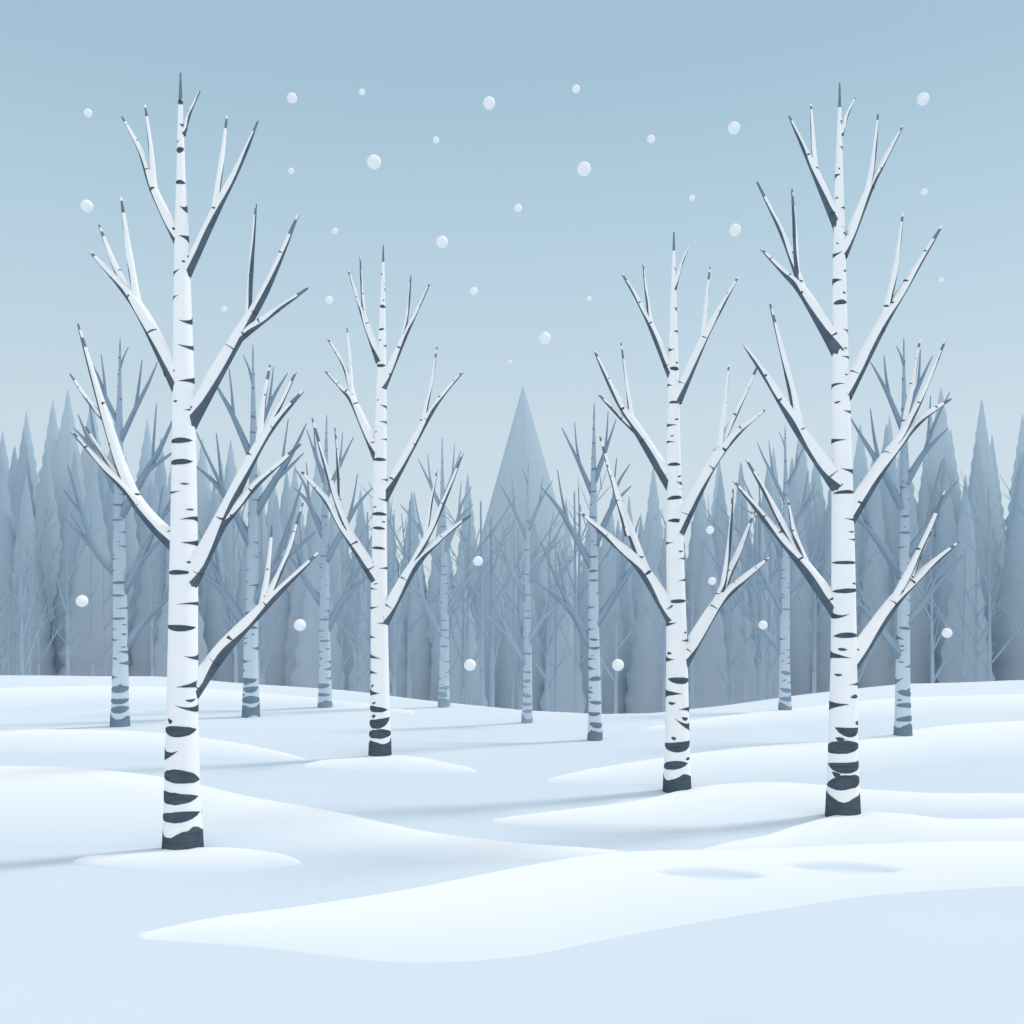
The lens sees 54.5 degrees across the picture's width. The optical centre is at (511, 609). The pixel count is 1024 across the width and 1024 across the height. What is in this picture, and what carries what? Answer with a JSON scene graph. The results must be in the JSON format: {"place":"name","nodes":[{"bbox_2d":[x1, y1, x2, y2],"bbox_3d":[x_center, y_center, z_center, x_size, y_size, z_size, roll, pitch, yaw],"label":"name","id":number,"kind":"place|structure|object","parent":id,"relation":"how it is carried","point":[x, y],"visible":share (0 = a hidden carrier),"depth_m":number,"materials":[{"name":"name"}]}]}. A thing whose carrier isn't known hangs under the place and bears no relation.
{"place":"outdoors","nodes":[
{"label":"outdoors","id":0,"kind":"place"},
{"bbox_2d":[0,675,1023,1023],"bbox_3d":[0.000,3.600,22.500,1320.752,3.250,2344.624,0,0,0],"label":"snowy ground","id":1,"kind":"structure","parent":0,"point":[74,949],"depth_m":6.53,"materials":[{"name":"white snow"}]},
{"bbox_2d":[63,339,171,726],"bbox_3d":[-6.685,-1.265,17.150,2.251,6.770,0.704,0,0,0],"label":"birch tree","id":2,"kind":"object","parent":1,"relation":"on","point":[123,639],"visible":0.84,"depth_m":16.95,"materials":[{"name":"blue plant"}]},
{"bbox_2d":[0,729,304,761],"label":"snow drift","id":3,"kind":"object","parent":1,"relation":"on","point":[85,741],"visible":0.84,"depth_m":14.58,"materials":[{"name":"white snow"}]},
{"bbox_2d":[73,847,300,872],"bbox_3d":[-2.570,2.006,7.911,1.876,0.096,0.811,0,0,0],"label":"snow drift","id":4,"kind":"object","parent":1,"relation":"on","point":[210,859],"visible":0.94,"depth_m":7.85,"materials":[{"name":"white snow"}]},
{"bbox_2d":[69,73,318,849],"bbox_3d":[-2.782,-1.177,8.455,2.187,6.595,0.786,0,0,0],"label":"birch tree","id":5,"kind":"object","parent":1,"relation":"on","point":[188,679],"visible":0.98,"depth_m":8.24,"materials":[{"name":"white plant"}]},
{"bbox_2d":[0,686,413,714],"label":"snow drift","id":6,"kind":"object","parent":1,"relation":"on","point":[50,698],"visible":0.76,"depth_m":21.87,"materials":[{"name":"white snow"}]},
{"bbox_2d":[196,345,315,717],"bbox_3d":[-4.857,-1.399,18.580,2.423,7.109,0.833,0,0,-3],"label":"birch tree","id":7,"kind":"object","parent":1,"relation":"on","point":[251,698],"visible":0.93,"depth_m":18.53,"materials":[{"name":"blue plant"}]},
{"bbox_2d":[0,766,626,860],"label":"snow drift","id":8,"kind":"object","parent":1,"relation":"on","point":[58,804],"visible":0.84,"depth_m":9.21,"materials":[{"name":"white snow"}]},
{"bbox_2d":[279,415,372,707],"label":"birch tree","id":9,"kind":"object","parent":1,"relation":"on","point":[327,620],"visible":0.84,"depth_m":20.25,"materials":[{"name":"blue plant"}]},
{"bbox_2d":[299,245,470,756],"bbox_3d":[-1.721,-1.417,13.600,2.308,7.099,0.875,0,0,-9],"label":"birch tree","id":10,"kind":"object","parent":1,"relation":"on","point":[383,606],"visible":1,"depth_m":13.46,"materials":[{"name":"white plant"}]},
{"bbox_2d":[303,755,475,772],"bbox_3d":[-1.442,2.012,12.834,2.378,0.091,1.431,0,0,23],"label":"snow drift","id":11,"kind":"object","parent":1,"relation":"on","point":[401,763],"visible":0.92,"depth_m":12.71,"materials":[{"name":"white snow"}]},
{"bbox_2d":[396,438,485,707],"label":"birch tree","id":12,"kind":"object","parent":1,"relation":"on","point":[442,625],"visible":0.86,"depth_m":20.46,"materials":[{"name":"blue plant"}]},
{"bbox_2d":[0,387,1023,713],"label":"conifer forest","id":13,"kind":"object","parent":1,"relation":"on","point":[294,663],"visible":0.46,"depth_m":47.56,"materials":[{"name":"plant"}]},
{"bbox_2d":[0,462,1023,713],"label":"bare woodland","id":14,"kind":"object","parent":1,"relation":"on","point":[576,598],"visible":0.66,"depth_m":37.57,"materials":[{"name":"grey plant"}]},
{"bbox_2d":[484,460,572,722],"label":"birch tree","id":15,"kind":"object","parent":1,"relation":"on","point":[525,657],"visible":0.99,"depth_m":17.57,"materials":[{"name":"blue plant"}]},
{"bbox_2d":[138,841,1023,962],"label":"snow drift","id":16,"kind":"object","parent":1,"relation":"on","point":[543,907],"visible":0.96,"depth_m":6.77,"materials":[{"name":"white snow"}]},
{"bbox_2d":[535,403,647,740],"bbox_3d":[1.249,-0.532,15.468,1.781,5.305,0.567,0,0,0],"label":"birch tree","id":17,"kind":"object","parent":1,"relation":"on","point":[590,636],"visible":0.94,"depth_m":15.28,"materials":[{"name":"blue plant"}]},
{"bbox_2d":[579,232,769,792],"bbox_3d":[1.817,-1.040,11.130,2.169,6.320,0.644,0,0,0],"label":"birch tree","id":18,"kind":"object","parent":1,"relation":"on","point":[681,647],"visible":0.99,"depth_m":10.99,"materials":[{"name":"white plant"}]},
{"bbox_2d":[493,782,1023,836],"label":"snow drift","id":19,"kind":"object","parent":1,"relation":"on","point":[726,808],"visible":0.92,"depth_m":10.00,"materials":[{"name":"white snow"}]},
{"bbox_2d":[735,429,826,709],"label":"birch tree","id":20,"kind":"object","parent":1,"relation":"on","point":[782,604],"visible":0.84,"depth_m":19.48,"materials":[{"name":"blue plant"}]},
{"bbox_2d":[547,721,1023,783],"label":"snow drift","id":21,"kind":"object","parent":1,"relation":"on","point":[979,741],"visible":0.8,"depth_m":13.38,"materials":[{"name":"white snow"}]},
{"bbox_2d":[646,694,1023,731],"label":"snow drift","id":22,"kind":"object","parent":1,"relation":"on","point":[956,706],"visible":0.81,"depth_m":19.13,"materials":[{"name":"white snow"}]},
{"bbox_2d":[732,83,959,816],"bbox_3d":[3.363,-1.511,9.826,2.313,7.262,0.682,0,0,0],"label":"birch tree","id":23,"kind":"object","parent":1,"relation":"on","point":[849,651],"visible":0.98,"depth_m":9.67,"materials":[{"name":"white plant"}]},
{"bbox_2d":[702,812,1023,849],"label":"snow drift","id":24,"kind":"object","parent":1,"relation":"on","point":[872,828],"visible":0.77,"depth_m":8.85,"materials":[{"name":"white snow"}]},
{"bbox_2d":[851,338,962,735],"bbox_3d":[6.087,-1.082,15.835,1.893,6.404,0.656,0,0,3],"label":"birch tree","id":25,"kind":"object","parent":1,"relation":"on","point":[899,647],"visible":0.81,"depth_m":15.62,"materials":[{"name":"blue plant"}]},
{"bbox_2d":[0,0,1023,593],"label":"sky","id":26,"kind":"structure","parent":0,"point":[677,72],"materials":[{"name":"blue"}]},
{"bbox_2d":[76,85,951,670],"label":"falling snow","id":27,"kind":"structure","parent":0,"point":[374,163],"depth_m":4.47,"materials":[{"name":"white snow"}]}
]}

